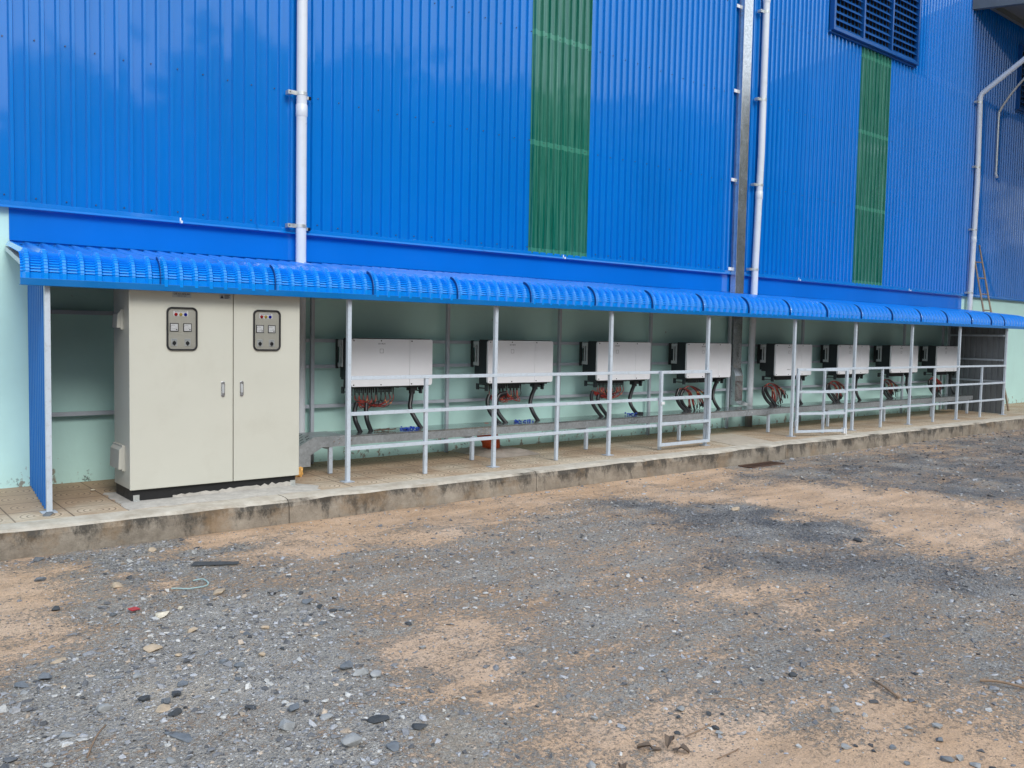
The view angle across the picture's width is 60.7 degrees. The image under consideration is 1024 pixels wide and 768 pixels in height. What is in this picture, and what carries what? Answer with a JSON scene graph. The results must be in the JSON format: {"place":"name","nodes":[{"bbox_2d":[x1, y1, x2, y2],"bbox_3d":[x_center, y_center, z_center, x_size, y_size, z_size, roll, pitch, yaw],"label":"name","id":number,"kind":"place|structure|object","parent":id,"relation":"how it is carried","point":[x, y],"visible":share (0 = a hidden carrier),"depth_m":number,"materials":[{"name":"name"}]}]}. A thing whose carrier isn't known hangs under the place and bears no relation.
{"place":"outdoors","nodes":[
{"label":"outdoors","id":0,"kind":"place"},
{"bbox_2d":[0,428,1023,767],"bbox_3d":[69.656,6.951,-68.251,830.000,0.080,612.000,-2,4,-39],"label":"ground","id":1,"kind":"structure","parent":0,"point":[776,742],"depth_m":4.96,"materials":[{"name":"gravel"}]},
{"bbox_2d":[14,681,28,687],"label":"stone","id":2,"kind":"object","parent":1,"relation":"on","point":[22,684],"visible":1,"depth_m":4.05,"materials":[{"name":"stone"}]},
{"bbox_2d":[33,557,44,561],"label":"stone","id":3,"kind":"object","parent":1,"relation":"on","point":[36,559],"visible":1,"depth_m":6.20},
{"bbox_2d":[34,577,46,581],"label":"stone","id":4,"kind":"object","parent":1,"relation":"on","point":[37,579],"visible":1,"depth_m":5.72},
{"bbox_2d":[38,672,52,678],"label":"stone","id":5,"kind":"object","parent":1,"relation":"on","point":[43,675],"visible":1,"depth_m":4.13,"materials":[{"name":"stone"}]},
{"bbox_2d":[43,762,54,767],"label":"stone","id":6,"kind":"object","parent":1,"relation":"on","point":[49,765],"visible":1,"depth_m":3.31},
{"bbox_2d":[50,657,65,663],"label":"stone","id":7,"kind":"object","parent":1,"relation":"on","point":[58,660],"visible":1,"depth_m":4.39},
{"bbox_2d":[58,732,75,737],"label":"stone","id":8,"kind":"object","parent":1,"relation":"on","point":[66,734],"visible":1,"depth_m":3.57,"materials":[{"name":"stone"}]},
{"bbox_2d":[86,724,105,757],"bbox_3d":[-1.671,1.427,3.514,0.012,0.020,0.283,0,3,-12],"label":"twig","id":9,"kind":"object","parent":1,"relation":"on","point":[92,744],"visible":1,"depth_m":3.48,"materials":[{"name":"wood"}]},
{"bbox_2d":[96,703,111,711],"bbox_3d":[-1.804,1.412,3.825,0.069,0.046,0.076,4,4,38],"label":"stone","id":10,"kind":"object","parent":1,"relation":"on","point":[103,707],"visible":1,"depth_m":3.82,"materials":[{"name":"stone"}]},
{"bbox_2d":[111,582,122,587],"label":"stone","id":11,"kind":"object","parent":1,"relation":"on","point":[116,584],"visible":1,"depth_m":5.61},
{"bbox_2d":[128,606,139,610],"bbox_3d":[-2.205,1.312,5.102,0.036,0.006,0.060,15,2,22],"label":"wrapper","id":12,"kind":"object","parent":1,"relation":"on","point":[135,608],"visible":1,"depth_m":5.09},
{"bbox_2d":[132,672,143,678],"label":"stone","id":13,"kind":"object","parent":1,"relation":"on","point":[137,675],"visible":1,"depth_m":4.17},
{"bbox_2d":[137,695,149,701],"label":"stone","id":14,"kind":"object","parent":1,"relation":"on","point":[144,698],"visible":1,"depth_m":3.92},
{"bbox_2d":[143,643,162,652],"bbox_3d":[-1.865,1.371,4.544,0.095,0.018,0.073,-5,14,-30],"label":"stone","id":15,"kind":"object","parent":1,"relation":"on","point":[152,647],"visible":1,"depth_m":4.53,"materials":[{"name":"stone"}]},
{"bbox_2d":[155,611,168,618],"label":"stone","id":16,"kind":"object","parent":1,"relation":"on","point":[159,615],"visible":1,"depth_m":5.05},
{"bbox_2d":[155,704,170,712],"bbox_3d":[-1.525,1.417,3.819,0.063,0.019,0.063,0,12,-19],"label":"stone","id":17,"kind":"object","parent":1,"relation":"on","point":[161,708],"visible":1,"depth_m":3.82,"materials":[{"name":"stone"}]},
{"bbox_2d":[161,697,170,703],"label":"stone","id":18,"kind":"object","parent":1,"relation":"on","point":[166,701],"visible":0.93,"depth_m":3.89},
{"bbox_2d":[166,757,176,763],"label":"stone","id":19,"kind":"object","parent":1,"relation":"on","point":[170,760],"visible":1,"depth_m":3.36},
{"bbox_2d":[167,708,181,716],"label":"stone","id":20,"kind":"object","parent":1,"relation":"on","point":[175,712],"visible":1,"depth_m":3.75,"materials":[{"name":"stone"}]},
{"bbox_2d":[172,690,181,696],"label":"stone","id":21,"kind":"object","parent":1,"relation":"on","point":[176,693],"visible":1,"depth_m":3.97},
{"bbox_2d":[165,732,192,742],"bbox_3d":[-1.354,1.436,3.571,0.136,0.011,0.065,10,3,31],"label":"stone","id":22,"kind":"object","parent":1,"relation":"on","point":[185,737],"visible":1,"depth_m":3.56,"materials":[{"name":"stone"}]},
{"bbox_2d":[177,680,187,686],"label":"stone","id":23,"kind":"object","parent":1,"relation":"on","point":[181,683],"visible":1,"depth_m":4.10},
{"bbox_2d":[171,578,208,588],"bbox_3d":[-2.046,1.292,5.617,0.146,0.018,0.246,2,4,20],"label":"cord","id":24,"kind":"object","parent":1,"relation":"on","point":[194,587],"visible":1,"depth_m":5.59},
{"bbox_2d":[187,626,200,632],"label":"stone","id":25,"kind":"object","parent":1,"relation":"on","point":[192,629],"visible":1,"depth_m":4.79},
{"bbox_2d":[191,561,238,565],"bbox_3d":[-2.065,1.247,6.083,0.320,0.020,0.040,1,3,-8],"label":"rubber strip","id":26,"kind":"object","parent":1,"relation":"on","point":[196,563],"visible":1,"depth_m":6.08,"materials":[{"name":"rubber"}]},
{"bbox_2d":[213,588,224,594],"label":"stone","id":27,"kind":"object","parent":1,"relation":"on","point":[218,591],"visible":1,"depth_m":5.49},
{"bbox_2d":[234,662,245,667],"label":"stone","id":28,"kind":"object","parent":1,"relation":"on","point":[240,664],"visible":1,"depth_m":4.33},
{"bbox_2d":[245,705,255,709],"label":"stone","id":29,"kind":"object","parent":1,"relation":"on","point":[252,707],"visible":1,"depth_m":3.81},
{"bbox_2d":[279,718,295,730],"bbox_3d":[-0.942,1.423,3.654,0.070,0.038,0.063,15,8,40],"label":"stone","id":30,"kind":"object","parent":1,"relation":"on","point":[286,725],"visible":1,"depth_m":3.64,"materials":[{"name":"stone"}]},
{"bbox_2d":[289,702,299,711],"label":"stone","id":31,"kind":"object","parent":1,"relation":"on","point":[293,707],"visible":1,"depth_m":3.81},
{"bbox_2d":[302,598,313,604],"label":"stone","id":32,"kind":"object","parent":1,"relation":"on","point":[306,601],"visible":1,"depth_m":5.37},
{"bbox_2d":[320,713,332,719],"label":"stone","id":33,"kind":"object","parent":1,"relation":"on","point":[326,716],"visible":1,"depth_m":3.75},
{"bbox_2d":[340,660,352,669],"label":"stone","id":34,"kind":"object","parent":1,"relation":"on","point":[348,664],"visible":1,"depth_m":4.30,"materials":[{"name":"stone"}]},
{"bbox_2d":[341,732,361,746],"bbox_3d":[-0.649,1.434,3.521,0.083,0.042,0.069,-8,3,-35],"label":"stone","id":35,"kind":"object","parent":1,"relation":"on","point":[352,739],"visible":1,"depth_m":3.50,"materials":[{"name":"stone"}]},
{"bbox_2d":[353,668,368,675],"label":"stone","id":36,"kind":"object","parent":1,"relation":"on","point":[359,672],"visible":1,"depth_m":4.23,"materials":[{"name":"stone"}]},
{"bbox_2d":[370,670,381,677],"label":"stone","id":37,"kind":"object","parent":1,"relation":"on","point":[375,673],"visible":1,"depth_m":4.21,"materials":[{"name":"stone"}]},
{"bbox_2d":[367,715,389,722],"bbox_3d":[-0.570,1.432,3.741,0.095,0.021,0.062,0,10,-29],"label":"stone","id":38,"kind":"object","parent":1,"relation":"on","point":[376,718],"visible":1,"depth_m":3.73,"materials":[{"name":"stone"}]},
{"bbox_2d":[386,740,399,751],"bbox_3d":[-0.476,1.449,3.500,0.056,0.018,0.083,-1,4,-26],"label":"stone","id":39,"kind":"object","parent":1,"relation":"on","point":[394,746],"visible":1,"depth_m":3.49,"materials":[{"name":"stone"}]},
{"bbox_2d":[412,723,428,729],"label":"stone","id":40,"kind":"object","parent":1,"relation":"on","point":[418,726],"visible":1,"depth_m":3.67,"materials":[{"name":"stone"}]},
{"bbox_2d":[0,0,1023,488],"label":"warehouse","id":41,"kind":"structure","parent":1,"relation":"on","point":[584,140],"depth_m":11.26,"materials":[{"name":"blue metal"}]},
{"bbox_2d":[285,0,310,432],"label":"downpipe","id":42,"kind":"object","parent":41,"relation":"attached to","point":[302,98],"visible":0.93,"depth_m":9.28,"materials":[{"name":"grey plastic"}]},
{"bbox_2d":[728,0,753,405],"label":"cable duct","id":43,"kind":"object","parent":41,"relation":"attached to","point":[739,179],"visible":0.87,"depth_m":14.02,"materials":[{"name":"grey metal"}]},
{"bbox_2d":[745,0,770,426],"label":"downpipe","id":44,"kind":"object","parent":41,"relation":"attached to","point":[762,100],"visible":0.94,"depth_m":14.34,"materials":[{"name":"grey plastic"}]},
{"bbox_2d":[964,57,1023,309],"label":"downpipe","id":45,"kind":"object","parent":41,"relation":"attached to","point":[989,87],"visible":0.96,"depth_m":19.29,"materials":[{"name":"grey plastic"}]},
{"bbox_2d":[994,77,1023,177],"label":"drain pipe","id":46,"kind":"object","parent":41,"relation":"attached to","point":[998,122],"visible":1,"depth_m":19.84,"materials":[{"name":"grey plastic"}]},
{"bbox_2d":[587,760,596,767],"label":"stone","id":47,"kind":"object","parent":1,"relation":"on","point":[591,764],"visible":1,"depth_m":3.42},
{"bbox_2d":[637,741,660,749],"bbox_3d":[0.562,1.484,3.582,0.100,0.027,0.032,1,3,-2],"label":"dry leaf","id":48,"kind":"object","parent":1,"relation":"on","point":[643,744],"visible":1,"depth_m":3.58,"materials":[{"name":"plant"}]},
{"bbox_2d":[664,734,673,747],"bbox_3d":[0.652,1.471,3.622,0.040,0.044,0.080,2,4,22],"label":"dry leaf","id":49,"kind":"object","parent":1,"relation":"on","point":[668,739],"visible":1,"depth_m":3.61,"materials":[{"name":"plant"}]},
{"bbox_2d":[672,744,689,752],"bbox_3d":[0.687,1.482,3.555,0.070,0.031,0.035,3,4,32],"label":"dry leaf","id":50,"kind":"object","parent":1,"relation":"on","point":[685,747],"visible":1,"depth_m":3.55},
{"bbox_2d":[685,723,710,736],"bbox_3d":[0.801,1.474,3.724,0.172,0.022,0.025,-2,4,-39],"label":"twig","id":51,"kind":"object","parent":1,"relation":"on","point":[698,730],"visible":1,"depth_m":3.71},
{"bbox_2d":[704,698,749,704],"bbox_3d":[0.989,1.454,4.020,0.207,0.019,0.011,2,3,12],"label":"twig","id":52,"kind":"object","parent":1,"relation":"on","point":[727,698],"visible":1,"depth_m":4.02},
{"bbox_2d":[717,748,738,759],"bbox_3d":[0.875,1.482,3.508,0.152,0.021,0.024,-2,4,-43],"label":"twig","id":53,"kind":"object","parent":1,"relation":"on","point":[728,754],"visible":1,"depth_m":3.49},
{"bbox_2d":[738,461,784,467],"bbox_3d":[3.305,1.067,11.574,0.720,0.014,0.220,-2,4,-39],"label":"wooden plank","id":54,"kind":"object","parent":1,"relation":"on","point":[761,464],"visible":1,"depth_m":11.56,"materials":[{"name":"wood"}]},
{"bbox_2d":[830,706,840,712],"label":"stone","id":55,"kind":"object","parent":1,"relation":"on","point":[834,709],"visible":1,"depth_m":3.90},
{"bbox_2d":[841,743,851,749],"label":"stone","id":56,"kind":"object","parent":1,"relation":"on","point":[845,746],"visible":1,"depth_m":3.57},
{"bbox_2d":[872,679,899,697],"bbox_3d":[1.786,1.453,4.191,0.025,0.025,0.208,1,3,-10],"label":"twig","id":57,"kind":"object","parent":1,"relation":"on","point":[886,688],"visible":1,"depth_m":4.17,"materials":[{"name":"wood"}]},
{"bbox_2d":[931,723,942,728],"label":"stone","id":58,"kind":"object","parent":1,"relation":"on","point":[937,725],"visible":1,"depth_m":3.80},
{"bbox_2d":[940,756,954,761],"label":"stone","id":59,"kind":"object","parent":1,"relation":"on","point":[946,759],"visible":1,"depth_m":3.50,"materials":[{"name":"stone"}]},
{"bbox_2d":[956,754,963,761],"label":"stone","id":60,"kind":"object","parent":1,"relation":"on","point":[960,757],"visible":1,"depth_m":3.52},
{"bbox_2d":[969,762,980,767],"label":"stone","id":61,"kind":"object","parent":1,"relation":"on","point":[976,764],"visible":1,"depth_m":3.47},
{"bbox_2d":[980,679,1023,688],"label":"twig","id":62,"kind":"object","parent":1,"relation":"on","point":[1000,681],"visible":1,"depth_m":4.28,"materials":[{"name":"wood"}]},
{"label":"kerb bedding","id":63,"kind":"structure","parent":1,"relation":"on","visible":0},
{"bbox_2d":[0,415,1023,560],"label":"kerb","id":64,"kind":"structure","parent":63,"relation":"on","point":[25,539],"depth_m":8.28,"materials":[{"name":"concrete"}]},
{"bbox_2d":[0,402,1023,523],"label":"pavement","id":65,"kind":"structure","parent":0,"point":[20,504],"depth_m":10.06,"materials":[{"name":"concrete"}]},
{"bbox_2d":[103,483,320,509],"bbox_3d":[-2.651,0.970,7.867,1.759,0.015,0.910,-2,4,-39],"label":"mortar bed","id":66,"kind":"object","parent":65,"relation":"on","point":[125,503],"visible":0.54,"depth_m":7.57,"materials":[{"name":"concrete"}]},
{"bbox_2d":[110,289,299,501],"bbox_3d":[-2.748,0.032,7.886,1.547,1.860,0.538,-2,4,-39],"label":"electrical cabinet","id":67,"kind":"object","parent":66,"relation":"on","point":[206,393],"visible":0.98,"depth_m":7.62,"materials":[{"name":"metal"}]},
{"bbox_2d":[296,466,302,476],"bbox_3d":[-2.131,0.875,8.744,0.083,0.144,0.096,-2,4,-39],"label":"foam plug","id":68,"kind":"object","parent":65,"relation":"on","point":[300,471],"visible":0.59,"depth_m":8.72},
{"bbox_2d":[451,445,538,457],"bbox_3d":[-0.207,0.812,10.793,0.790,0.064,0.840,-2,4,-39],"label":"mortar mound","id":69,"kind":"object","parent":65,"relation":"on","point":[503,451],"visible":0.73,"depth_m":10.61,"materials":[{"name":"concrete"}]},
{"bbox_2d":[477,434,499,448],"bbox_3d":[-0.283,0.696,10.719,0.252,0.477,0.528,2,3,10],"label":"corrugated pipe","id":70,"kind":"object","parent":69,"relation":"on","point":[486,444],"visible":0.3,"depth_m":10.62,"materials":[{"name":"plastic"}]},
{"bbox_2d":[5,240,1023,513],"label":"lean to shelter","id":71,"kind":"object","parent":65,"relation":"on","point":[981,342],"visible":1,"depth_m":9.50,"materials":[{"name":"paint"}]},
{"bbox_2d":[50,309,113,416],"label":"wall rails","id":72,"kind":"object","parent":71,"relation":"attached to","point":[82,413],"depth_m":8.10,"materials":[{"name":"grey metal"}]},
{"bbox_2d":[305,298,944,463],"bbox_3d":[3.491,-0.305,14.151,14.850,2.046,0.075,-2,4,-39],"label":"wall frame","id":73,"kind":"object","parent":65,"relation":"on","point":[312,340],"visible":0.35,"depth_m":11.63,"materials":[{"name":"grey metal"}]},
{"bbox_2d":[335,338,432,395],"bbox_3d":[-1.431,-0.202,9.844,1.046,0.624,0.364,-2,4,-39],"label":"inverter","id":74,"kind":"object","parent":73,"relation":"attached to","point":[383,356],"visible":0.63,"depth_m":9.66,"materials":[{"name":"grey paint"}]},
{"bbox_2d":[354,392,393,408],"bbox_3d":[-1.520,0.180,9.644,0.496,0.189,0.112,-2,4,-39],"label":"cable bundle","id":75,"kind":"object","parent":74,"relation":"attached to","point":[371,403],"visible":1,"depth_m":9.63,"materials":[{"name":"plastic"}]},
{"bbox_2d":[408,393,422,427],"bbox_3d":[-1.106,0.308,9.924,0.223,0.445,0.120,4,4,39],"label":"corrugated hose","id":76,"kind":"object","parent":74,"relation":"hanging from","point":[413,415],"visible":0.85,"depth_m":9.90,"materials":[{"name":"plastic"}]},
{"bbox_2d":[470,340,552,390],"bbox_3d":[0.006,-0.241,11.009,1.046,0.624,0.364,-2,4,-39],"label":"inverter","id":77,"kind":"object","parent":73,"relation":"attached to","point":[525,356],"visible":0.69,"depth_m":10.81,"materials":[{"name":"white metal"}]},
{"bbox_2d":[489,388,520,402],"bbox_3d":[-0.092,0.139,10.801,0.520,0.184,0.112,-2,4,-39],"label":"cable bundle","id":78,"kind":"object","parent":77,"relation":"attached to","point":[505,397],"visible":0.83,"depth_m":10.83,"materials":[{"name":"plastic"}]},
{"bbox_2d":[528,388,539,420],"bbox_3d":[0.267,0.267,11.066,0.147,0.449,0.230,0,3,-19],"label":"corrugated hose","id":79,"kind":"object","parent":77,"relation":"hanging from","point":[532,411],"visible":0.87,"depth_m":11.01,"materials":[{"name":"plastic"}]},
{"bbox_2d":[579,341,650,387],"bbox_3d":[1.437,-0.280,12.168,1.046,0.624,0.364,-2,4,-39],"label":"inverter","id":80,"kind":"object","parent":73,"relation":"attached to","point":[631,356],"visible":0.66,"depth_m":11.96,"materials":[{"name":"white metal"}]},
{"bbox_2d":[592,385,623,398],"bbox_3d":[1.289,0.105,11.921,0.654,0.194,0.112,-2,4,-39],"label":"cable bundle","id":81,"kind":"object","parent":80,"relation":"attached to","point":[604,395],"visible":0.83,"depth_m":11.93,"materials":[{"name":"red rubber"}]},
{"bbox_2d":[628,385,638,413],"bbox_3d":[1.682,0.228,12.222,0.167,0.452,0.234,0,3,-15],"label":"corrugated hose","id":82,"kind":"object","parent":80,"relation":"hanging from","point":[633,409],"visible":0.86,"depth_m":12.16,"materials":[{"name":"plastic"}]},
{"bbox_2d":[668,342,730,384],"bbox_3d":[2.866,-0.319,13.326,1.046,0.624,0.364,-2,4,-39],"label":"inverter","id":83,"kind":"object","parent":73,"relation":"attached to","point":[688,355],"visible":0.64,"depth_m":13.09,"materials":[{"name":"white metal"}]},
{"bbox_2d":[680,386,711,409],"bbox_3d":[2.723,0.213,13.029,0.722,0.380,0.105,-2,4,-39],"label":"cable bundle","id":84,"kind":"object","parent":83,"relation":"hanging from","point":[696,389],"visible":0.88,"depth_m":13.00,"materials":[{"name":"plastic"}]},
{"bbox_2d":[711,382,719,408],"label":"corrugated hose","id":85,"kind":"object","parent":83,"relation":"hanging from","point":[713,395],"visible":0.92,"depth_m":13.30,"materials":[{"name":"plastic"}]},
{"bbox_2d":[757,343,811,381],"bbox_3d":[4.594,-0.367,14.727,1.046,0.624,0.364,-2,4,-39],"label":"inverter","id":86,"kind":"object","parent":73,"relation":"attached to","point":[774,361],"visible":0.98,"depth_m":14.46,"materials":[{"name":"white metal"}]},
{"bbox_2d":[820,344,869,379],"bbox_3d":[6.060,-0.407,15.915,1.046,0.624,0.364,-2,4,-39],"label":"inverter","id":87,"kind":"object","parent":73,"relation":"attached to","point":[836,355],"visible":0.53,"depth_m":15.65,"materials":[{"name":"white metal"}]},
{"bbox_2d":[855,377,860,399],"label":"corrugated hose","id":88,"kind":"object","parent":87,"relation":"hanging from","point":[856,392],"visible":0.72,"depth_m":15.88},
{"bbox_2d":[873,345,917,377],"bbox_3d":[7.497,-0.446,17.079,1.046,0.624,0.364,-2,4,-39],"label":"inverter","id":89,"kind":"object","parent":73,"relation":"attached to","point":[891,355],"visible":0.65,"depth_m":16.82,"materials":[{"name":"white metal"}]},
{"bbox_2d":[905,377,911,396],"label":"corrugated hose","id":90,"kind":"object","parent":89,"relation":"hanging from","point":[906,381],"visible":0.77,"depth_m":17.10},
{"bbox_2d":[920,346,960,375],"bbox_3d":[8.934,-0.485,18.243,1.046,0.624,0.364,-2,4,-39],"label":"inverter","id":91,"kind":"object","parent":73,"relation":"attached to","point":[938,355],"visible":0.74,"depth_m":17.98,"materials":[{"name":"white metal"}]},
{"bbox_2d":[949,376,955,393],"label":"corrugated hose","id":92,"kind":"object","parent":91,"relation":"hanging from","point":[951,387],"visible":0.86,"depth_m":18.24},
{"bbox_2d":[299,393,972,473],"bbox_3d":[3.437,0.549,13.727,15.197,0.390,0.811,-2,4,-39],"label":"cable tray","id":93,"kind":"object","parent":65,"relation":"on","point":[310,443],"visible":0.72,"depth_m":11.06,"materials":[{"name":"grey paint"}]},
{"bbox_2d":[352,402,362,431],"bbox_3d":[-1.673,0.372,9.422,0.109,0.347,0.141,-2,4,-39],"label":"corrugated hose","id":94,"kind":"object","parent":93,"relation":"on","point":[355,420],"visible":0.84,"depth_m":9.38,"materials":[{"name":"plastic"}]},
{"bbox_2d":[364,403,372,430],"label":"corrugated hose","id":95,"kind":"object","parent":93,"relation":"on","point":[367,421],"visible":0.87,"depth_m":9.49,"materials":[{"name":"plastic"}]},
{"bbox_2d":[485,394,500,422],"bbox_3d":[-0.222,0.318,10.589,0.211,0.386,0.106,2,4,20],"label":"corrugated hose","id":96,"kind":"object","parent":93,"relation":"on","point":[487,400],"visible":0.72,"depth_m":10.57,"materials":[{"name":"plastic"}]},
{"bbox_2d":[497,391,507,422],"bbox_3d":[-0.113,0.298,10.681,0.185,0.419,0.167,-2,4,-39],"label":"corrugated hose","id":97,"kind":"object","parent":93,"relation":"on","point":[499,414],"visible":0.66,"depth_m":10.65,"materials":[{"name":"plastic"}]},
{"bbox_2d":[590,391,603,416],"bbox_3d":[1.135,0.285,11.677,0.209,0.380,0.080,1,3,6],"label":"corrugated hose","id":98,"kind":"object","parent":93,"relation":"on","point":[596,410],"visible":0.85,"depth_m":11.66,"materials":[{"name":"plastic"}]},
{"bbox_2d":[596,394,606,415],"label":"corrugated hose","id":99,"kind":"object","parent":93,"relation":"on","point":[602,409],"visible":0.78,"depth_m":11.73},
{"bbox_2d":[675,389,687,410],"bbox_3d":[2.484,0.254,12.808,0.217,0.368,0.089,1,3,-8],"label":"corrugated hose","id":100,"kind":"object","parent":93,"relation":"on","point":[680,405],"visible":0.7,"depth_m":12.77,"materials":[{"name":"plastic"}]},
{"bbox_2d":[679,389,691,410],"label":"corrugated hose","id":101,"kind":"object","parent":93,"relation":"on","point":[682,401],"visible":0.83,"depth_m":12.83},
{"bbox_2d":[761,387,773,405],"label":"corrugated hose","id":102,"kind":"object","parent":93,"relation":"on","point":[765,397],"visible":0.93,"depth_m":14.09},
{"bbox_2d":[765,385,777,405],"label":"corrugated hose","id":103,"kind":"object","parent":93,"relation":"on","point":[770,398],"visible":0.95,"depth_m":14.15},
{"bbox_2d":[763,383,787,403],"bbox_3d":[4.305,0.174,14.314,0.649,0.390,0.101,-2,4,-39],"label":"cable bundle","id":104,"kind":"object","parent":93,"relation":"on","point":[777,398],"visible":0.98,"depth_m":14.33,"materials":[{"name":"red rubber"}]},
{"bbox_2d":[826,384,836,401],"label":"corrugated hose","id":105,"kind":"object","parent":93,"relation":"on","point":[831,397],"visible":0.73,"depth_m":15.27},
{"bbox_2d":[827,383,839,401],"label":"corrugated hose","id":106,"kind":"object","parent":93,"relation":"on","point":[833,395],"visible":0.81,"depth_m":15.33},
{"bbox_2d":[830,381,848,399],"bbox_3d":[5.772,0.133,15.502,0.652,0.386,0.101,-2,4,-39],"label":"cable bundle","id":107,"kind":"object","parent":93,"relation":"on","point":[840,396],"visible":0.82,"depth_m":15.47,"materials":[{"name":"red rubber"}]},
{"bbox_2d":[884,379,900,396],"bbox_3d":[7.206,0.088,16.663,0.644,0.375,0.100,-2,4,-39],"label":"cable bundle","id":108,"kind":"object","parent":93,"relation":"on","point":[891,391],"visible":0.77,"depth_m":16.66,"materials":[{"name":"red rubber"}]},
{"bbox_2d":[928,377,943,393],"bbox_3d":[8.650,0.047,17.829,0.657,0.372,0.110,-2,4,-39],"label":"cable bundle","id":109,"kind":"object","parent":93,"relation":"on","point":[937,389],"visible":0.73,"depth_m":17.87,"materials":[{"name":"red rubber"}]},
{"bbox_2d":[694,433,772,445],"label":"paving slab","id":110,"kind":"structure","parent":65,"relation":"on","point":[733,439],"depth_m":12.61,"materials":[{"name":"concrete"}]},
{"bbox_2d":[975,245,1009,410],"bbox_3d":[10.525,-1.267,19.188,0.386,3.662,1.225,0,3,-12],"label":"ladder","id":111,"kind":"object","parent":65,"relation":"on","point":[990,310],"visible":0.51,"depth_m":19.40,"materials":[{"name":"brown metal"}]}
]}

